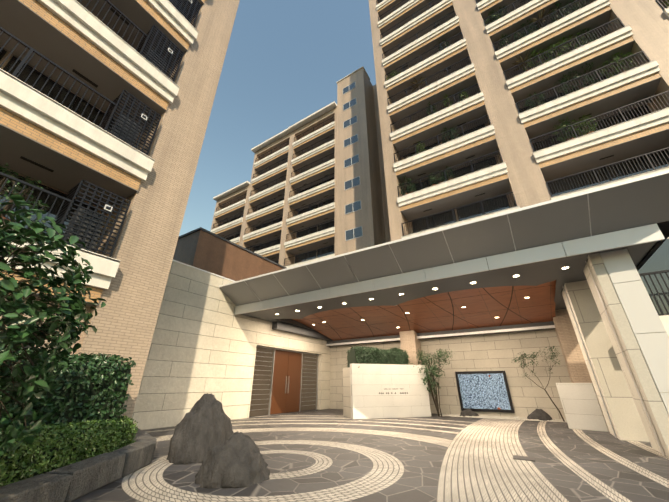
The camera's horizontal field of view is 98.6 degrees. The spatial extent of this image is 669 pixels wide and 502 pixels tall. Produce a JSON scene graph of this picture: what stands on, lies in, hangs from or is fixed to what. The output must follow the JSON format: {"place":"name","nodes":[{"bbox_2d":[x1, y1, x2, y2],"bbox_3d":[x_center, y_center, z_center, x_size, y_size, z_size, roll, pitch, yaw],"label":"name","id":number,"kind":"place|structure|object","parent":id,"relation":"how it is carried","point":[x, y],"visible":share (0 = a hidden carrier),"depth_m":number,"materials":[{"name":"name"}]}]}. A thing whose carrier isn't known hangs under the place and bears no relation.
{"place":"outdoors","nodes":[
{"label":"outdoors","id":0,"kind":"place"},
{"bbox_2d":[0,0,239,419],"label":"tower","id":1,"kind":"structure","parent":0,"point":[105,108],"depth_m":7.79,"materials":[{"name":"beige tile"}]},
{"bbox_2d":[0,163,46,219],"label":"balcony plant","id":2,"kind":"object","parent":1,"relation":"on","point":[16,189],"visible":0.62,"depth_m":6.27,"materials":[{"name":"green plant"}]},
{"bbox_2d":[179,0,375,235],"label":"sky","id":3,"kind":"structure","parent":0,"point":[284,61],"materials":[{"name":"blue"}]},
{"bbox_2d":[71,409,668,501],"bbox_3d":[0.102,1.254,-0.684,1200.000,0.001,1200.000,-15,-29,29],"label":"ground","id":4,"kind":"structure","parent":0,"point":[330,455],"depth_m":5.63,"materials":[{"name":"grey stone"}]},
{"bbox_2d":[0,427,156,501],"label":"planter kerb","id":5,"kind":"structure","parent":4,"relation":"on","point":[71,482],"depth_m":4.13,"materials":[{"name":"grey stone"}]},
{"bbox_2d":[166,393,233,464],"bbox_3d":[-2.973,4.045,6.564,1.070,1.430,1.429,-15,-29,29],"label":"rock","id":6,"kind":"object","parent":4,"relation":"on","point":[203,427],"visible":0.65,"depth_m":6.19,"materials":[{"name":"grey stone"}]},
{"bbox_2d":[173,227,285,280],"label":"low building block","id":7,"kind":"structure","parent":4,"relation":"on","point":[204,249],"depth_m":16.85,"materials":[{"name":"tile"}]},
{"bbox_2d":[132,260,329,429],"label":"entrance wall","id":8,"kind":"structure","parent":4,"relation":"on","point":[205,340],"depth_m":12.73,"materials":[{"name":"white stone"}]},
{"bbox_2d":[249,346,318,416],"bbox_3d":[-2.679,7.586,16.858,0.452,3.350,6.002,-15,-29,29],"label":"entrance door","id":9,"kind":"structure","parent":8,"relation":"attached to","point":[285,381],"depth_m":16.58,"materials":[{"name":"brown wood"}]},
{"bbox_2d":[219,170,668,346],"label":"canopy","id":10,"kind":"object","parent":8,"relation":"attached to","point":[537,247],"visible":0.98,"depth_m":10.33,"materials":[{"name":"silver metal"}]},
{"bbox_2d":[276,267,569,327],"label":"recessed ceiling lights","id":11,"kind":"object","parent":10,"relation":"attached to","point":[436,289],"visible":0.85,"depth_m":11.44},
{"bbox_2d":[195,431,269,488],"bbox_3d":[-1.689,3.598,5.023,1.280,0.758,1.293,-15,-29,29],"label":"rock","id":12,"kind":"object","parent":4,"relation":"on","point":[235,460],"visible":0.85,"depth_m":4.63,"materials":[{"name":"grey stone"}]},
{"bbox_2d":[210,66,390,267],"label":"apartment building","id":13,"kind":"structure","parent":4,"relation":"on","point":[314,189],"depth_m":36.66,"materials":[{"name":"beige concrete"}]},
{"bbox_2d":[343,367,350,417],"bbox_3d":[2.584,7.365,15.084,3.583,2.250,3.923,-15,-29,29],"label":"sign wall side","id":14,"kind":"object","parent":4,"relation":"on","point":[346,396],"visible":0.21,"depth_m":14.56,"materials":[{"name":"grey stone"}]},
{"bbox_2d":[350,363,430,418],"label":"sign wall","id":15,"kind":"structure","parent":4,"relation":"on","point":[388,391],"depth_m":14.28,"materials":[{"name":"stone"}]},
{"bbox_2d":[346,346,409,367],"bbox_3d":[2.381,5.835,15.648,3.004,1.217,3.481,-15,-29,29],"label":"hedge","id":16,"kind":"object","parent":15,"relation":"in","point":[364,355],"visible":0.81,"depth_m":15.21,"materials":[{"name":"green plant"}]},
{"bbox_2d":[255,410,534,460],"bbox_3d":[0.050,6.493,10.568,6.116,0.010,16.817,6,-26,-12],"label":"drain channel","id":17,"kind":"object","parent":4,"relation":"on","point":[527,458],"visible":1,"depth_m":6.29,"materials":[{"name":"grey metal"}]},
{"bbox_2d":[405,348,452,416],"bbox_3d":[4.957,6.871,15.258,3.027,3.301,1.877,-15,-29,29],"label":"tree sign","id":18,"kind":"object","parent":4,"relation":"on","point":[437,357],"visible":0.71,"depth_m":15.29,"materials":[{"name":"green plant"}]},
{"bbox_2d":[416,353,444,415],"bbox_3d":[5.034,6.943,15.091,1.577,3.036,1.441,-15,-29,29],"label":"tree","id":19,"kind":"object","parent":4,"relation":"on","point":[431,390],"visible":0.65,"depth_m":14.98,"materials":[{"name":"green plant"}]},
{"bbox_2d":[330,329,571,418],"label":"back wall","id":20,"kind":"structure","parent":4,"relation":"on","point":[494,352],"depth_m":15.21,"materials":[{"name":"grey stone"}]},
{"bbox_2d":[455,371,514,412],"bbox_3d":[7.734,7.293,14.988,2.450,1.900,0.117,-15,-29,29],"label":"art panel","id":21,"kind":"object","parent":20,"relation":"attached to","point":[484,391],"visible":1,"depth_m":14.90,"materials":[{"name":"blue"}]},
{"bbox_2d":[440,413,566,421],"bbox_3d":[8.030,7.935,13.713,5.648,0.078,1.268,-15,-29,29],"label":"gravel bed","id":22,"kind":"object","parent":4,"relation":"on","point":[505,417],"visible":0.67,"depth_m":13.58,"materials":[{"name":"beige gravel"}]},
{"bbox_2d":[460,409,478,416],"bbox_3d":[6.730,8.148,14.464,0.968,0.403,0.596,-15,-29,29],"label":"garden rock","id":23,"kind":"object","parent":22,"relation":"on","point":[467,412],"visible":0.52,"depth_m":14.30,"materials":[{"name":"grey stone"}]},
{"bbox_2d":[527,409,551,420],"bbox_3d":[9.251,7.417,13.006,1.051,0.510,0.826,-15,-29,29],"label":"garden rock","id":24,"kind":"object","parent":22,"relation":"on","point":[540,414],"visible":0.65,"depth_m":12.85,"materials":[{"name":"grey stone"}]},
{"bbox_2d":[442,414,566,421],"bbox_3d":[8.032,7.950,13.705,5.800,0.001,1.300,-15,-29,29],"label":"stone edging","id":25,"kind":"object","parent":4,"relation":"on","point":[510,419],"visible":0.2,"depth_m":13.05,"materials":[{"name":"grey stone"}]},
{"bbox_2d":[511,346,564,421],"bbox_3d":[9.574,6.060,13.300,1.052,3.120,2.130,20,-31,-36],"label":"tree","id":26,"kind":"object","parent":25,"relation":"on","point":[531,355],"visible":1,"depth_m":13.54,"materials":[{"name":"green plant"}]},
{"bbox_2d":[369,0,668,382],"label":"tower","id":27,"kind":"structure","parent":4,"relation":"on","point":[502,153],"depth_m":18.94,"materials":[{"name":"beige tile"}]},
{"bbox_2d":[386,70,400,80],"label":"balcony plant","id":28,"kind":"object","parent":27,"relation":"attached to","point":[392,75],"visible":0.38,"depth_m":26.54,"materials":[{"name":"green plant"}]},
{"bbox_2d":[398,176,414,194],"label":"balcony plant","id":29,"kind":"object","parent":27,"relation":"attached to","point":[408,180],"visible":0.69,"depth_m":21.49,"materials":[{"name":"green plant"}]},
{"bbox_2d":[406,181,416,192],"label":"balcony plant","id":30,"kind":"object","parent":27,"relation":"attached to","point":[411,187],"visible":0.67,"depth_m":21.13,"materials":[{"name":"green plant"}]},
{"bbox_2d":[415,142,425,152],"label":"balcony plant","id":31,"kind":"object","parent":27,"relation":"attached to","point":[421,147],"visible":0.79,"depth_m":22.01,"materials":[{"name":"green plant"}]},
{"bbox_2d":[426,102,435,114],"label":"balcony plant","id":32,"kind":"object","parent":27,"relation":"attached to","point":[430,113],"visible":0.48,"depth_m":22.78,"materials":[{"name":"green plant"}]},
{"bbox_2d":[427,172,437,185],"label":"balcony plant","id":33,"kind":"object","parent":27,"relation":"attached to","point":[432,178],"visible":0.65,"depth_m":20.26,"materials":[{"name":"green plant"}]},
{"bbox_2d":[431,170,449,183],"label":"balcony plant","id":34,"kind":"object","parent":27,"relation":"attached to","point":[439,178],"visible":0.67,"depth_m":20.20,"materials":[{"name":"green plant"}]},
{"bbox_2d":[438,40,448,49],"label":"balcony plant","id":35,"kind":"object","parent":27,"relation":"attached to","point":[445,46],"visible":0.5,"depth_m":24.68,"materials":[{"name":"green plant"}]},
{"bbox_2d":[441,128,451,142],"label":"balcony plant","id":36,"kind":"object","parent":27,"relation":"attached to","point":[446,135],"visible":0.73,"depth_m":21.08,"materials":[{"name":"green plant"}]},
{"bbox_2d":[443,94,452,106],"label":"balcony plant","id":37,"kind":"object","parent":27,"relation":"attached to","point":[445,102],"visible":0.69,"depth_m":22.11,"materials":[{"name":"green plant"}]},
{"bbox_2d":[446,166,452,178],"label":"balcony plant","id":38,"kind":"object","parent":27,"relation":"attached to","point":[448,172],"visible":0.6,"depth_m":19.93,"materials":[{"name":"green plant"}]},
{"bbox_2d":[448,127,459,139],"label":"balcony plant","id":39,"kind":"object","parent":27,"relation":"attached to","point":[452,131],"visible":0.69,"depth_m":20.83,"materials":[{"name":"green plant"}]},
{"bbox_2d":[459,89,467,99],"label":"balcony plant","id":40,"kind":"object","parent":27,"relation":"attached to","point":[463,95],"visible":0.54,"depth_m":21.46,"materials":[{"name":"green plant"}]},
{"bbox_2d":[485,14,500,25],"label":"balcony plant","id":41,"kind":"object","parent":27,"relation":"attached to","point":[490,19],"visible":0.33,"depth_m":22.59,"materials":[{"name":"green plant"}]},
{"bbox_2d":[488,9,497,21],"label":"balcony plant","id":42,"kind":"object","parent":27,"relation":"attached to","point":[491,13],"visible":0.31,"depth_m":22.75,"materials":[{"name":"green plant"}]},
{"bbox_2d":[493,6,508,19],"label":"balcony plant","id":43,"kind":"object","parent":27,"relation":"attached to","point":[502,10],"visible":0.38,"depth_m":22.38,"materials":[{"name":"green plant"}]},
{"bbox_2d":[499,34,510,48],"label":"balcony plant","id":44,"kind":"object","parent":27,"relation":"attached to","point":[506,41],"visible":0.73,"depth_m":21.24,"materials":[{"name":"green plant"}]},
{"bbox_2d":[513,31,522,41],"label":"balcony plant","id":45,"kind":"object","parent":27,"relation":"attached to","point":[517,37],"visible":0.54,"depth_m":20.87,"materials":[{"name":"green plant"}]},
{"bbox_2d":[520,20,537,36],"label":"balcony plant","id":46,"kind":"object","parent":27,"relation":"attached to","point":[525,25],"visible":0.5,"depth_m":20.62,"materials":[{"name":"green plant"}]},
{"bbox_2d":[521,25,538,36],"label":"balcony plant","id":47,"kind":"object","parent":27,"relation":"attached to","point":[534,29],"visible":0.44,"depth_m":20.37,"materials":[{"name":"green plant"}]},
{"bbox_2d":[524,92,544,109],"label":"balcony plant","id":48,"kind":"object","parent":27,"relation":"attached to","point":[534,101],"visible":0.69,"depth_m":18.46,"materials":[{"name":"green plant"}]},
{"bbox_2d":[523,49,553,69],"bbox_3d":[13.779,-12.880,19.369,1.934,1.898,1.056,-15,-29,29],"label":"balcony plant","id":49,"kind":"object","parent":27,"relation":"attached to","point":[538,53],"visible":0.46,"depth_m":19.36,"materials":[{"name":"green plant"}]},
{"bbox_2d":[544,44,559,59],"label":"balcony plant","id":50,"kind":"object","parent":27,"relation":"attached to","point":[550,47],"visible":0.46,"depth_m":18.90,"materials":[{"name":"green plant"}]},
{"bbox_2d":[549,1,569,21],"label":"balcony plant","id":51,"kind":"object","parent":27,"relation":"attached to","point":[555,9],"visible":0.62,"depth_m":19.84,"materials":[{"name":"green plant"}]},
{"bbox_2d":[552,117,577,142],"bbox_3d":[13.393,-6.926,16.839,1.214,1.683,0.912,-15,-29,29],"label":"balcony plant","id":52,"kind":"object","parent":27,"relation":"attached to","point":[566,124],"visible":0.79,"depth_m":16.75,"materials":[{"name":"green plant"}]},
{"bbox_2d":[554,117,580,141],"bbox_3d":[13.605,-7.104,16.841,1.212,1.792,1.083,-15,-29,29],"label":"balcony plant","id":53,"kind":"object","parent":27,"relation":"attached to","point":[568,136],"visible":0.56,"depth_m":16.68,"materials":[{"name":"green plant"}]},
{"bbox_2d":[549,32,587,56],"bbox_3d":[15.109,-13.285,18.658,1.992,1.729,1.000,-15,-29,29],"label":"balcony plant","id":54,"kind":"object","parent":27,"relation":"attached to","point":[564,41],"visible":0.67,"depth_m":18.59,"materials":[{"name":"green plant"}]},
{"bbox_2d":[563,0,589,14],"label":"balcony plant","id":55,"kind":"object","parent":27,"relation":"attached to","point":[576,5],"visible":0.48,"depth_m":19.16,"materials":[{"name":"green plant"}]},
{"bbox_2d":[554,62,603,94],"bbox_3d":[14.809,-10.243,17.532,2.289,1.923,1.051,-15,-29,29],"label":"balcony plant","id":56,"kind":"object","parent":27,"relation":"attached to","point":[576,75],"visible":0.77,"depth_m":17.47,"materials":[{"name":"green plant"}]},
{"bbox_2d":[573,28,596,48],"bbox_3d":[15.850,-13.245,18.150,1.101,1.627,1.132,1,-25,-3],"label":"balcony plant","id":57,"kind":"object","parent":27,"relation":"attached to","point":[587,38],"visible":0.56,"depth_m":18.08,"materials":[{"name":"green plant"}]},
{"bbox_2d":[574,115,596,134],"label":"balcony plant","id":58,"kind":"object","parent":27,"relation":"attached to","point":[586,125],"visible":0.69,"depth_m":16.29,"materials":[{"name":"green plant"}]},
{"bbox_2d":[599,51,637,77],"bbox_3d":[16.283,-10.659,16.541,1.598,1.917,0.997,-15,-29,29],"label":"balcony plant","id":59,"kind":"object","parent":27,"relation":"attached to","point":[621,63],"visible":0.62,"depth_m":16.42,"materials":[{"name":"green plant"}]},
{"bbox_2d":[562,249,668,457],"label":"entrance pier","id":60,"kind":"structure","parent":4,"relation":"on","point":[621,333],"depth_m":7.55,"materials":[{"name":"stone"}]},
{"bbox_2d":[636,238,668,335],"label":"side fence","id":61,"kind":"object","parent":4,"relation":"on","point":[653,271],"visible":0.31,"depth_m":9.62,"materials":[{"name":"grey metal"}]},
{"bbox_2d":[556,383,608,431],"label":"wall","id":62,"kind":"structure","parent":0,"point":[582,409],"depth_m":10.33,"materials":[{"name":"stone"}]},
{"label":"planter soil","id":63,"kind":"structure","parent":0,"visible":0},
{"bbox_2d":[0,193,106,455],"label":"tree","id":64,"kind":"object","parent":63,"relation":"on","point":[16,335],"visible":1,"depth_m":3.05,"materials":[{"name":"green plant"}]},
{"bbox_2d":[0,347,135,427],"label":"tall hedge","id":65,"kind":"object","parent":63,"relation":"on","point":[99,386],"visible":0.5,"depth_m":5.27,"materials":[{"name":"green plant"}]},
{"bbox_2d":[0,416,137,486],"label":"box hedge","id":66,"kind":"object","parent":63,"relation":"on","point":[51,447],"visible":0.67,"depth_m":4.30,"materials":[{"name":"green plant"}]},
{"bbox_3d":[14.646,-15.197,19.938,0.487,0.450,0.500,-15,-29,29],"label":"palm pot","id":67,"kind":"object","parent":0,"visible":0},
{"bbox_2d":[530,9,550,28],"bbox_3d":[14.537,-16.069,20.419,1.493,1.636,1.744,-15,-29,29],"label":"balcony palm","id":68,"kind":"object","parent":67,"relation":"on","point":[539,17],"visible":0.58,"depth_m":20.27,"materials":[{"name":"green plant"}]},
{"bbox_3d":[13.126,-11.890,19.459,0.487,0.450,0.500,-15,-29,29],"label":"palm pot","id":69,"kind":"object","parent":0,"visible":0},
{"bbox_2d":[511,51,534,72],"bbox_3d":[13.062,-12.744,19.908,1.575,1.579,1.780,-15,-29,29],"label":"balcony palm","id":70,"kind":"object","parent":69,"relation":"on","point":[521,61],"visible":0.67,"depth_m":19.93,"materials":[{"name":"green plant"}]},
{"bbox_3d":[7.214,-13.206,24.208,0.487,0.450,0.500,-15,-29,29],"label":"palm pot","id":71,"kind":"object","parent":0,"visible":0},
{"bbox_2d":[410,76,425,92],"bbox_3d":[7.202,-14.119,24.624,1.677,1.657,1.621,-15,-29,29],"label":"balcony palm","id":72,"kind":"object","parent":71,"relation":"on","point":[416,85],"visible":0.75,"depth_m":24.63,"materials":[{"name":"green plant"}]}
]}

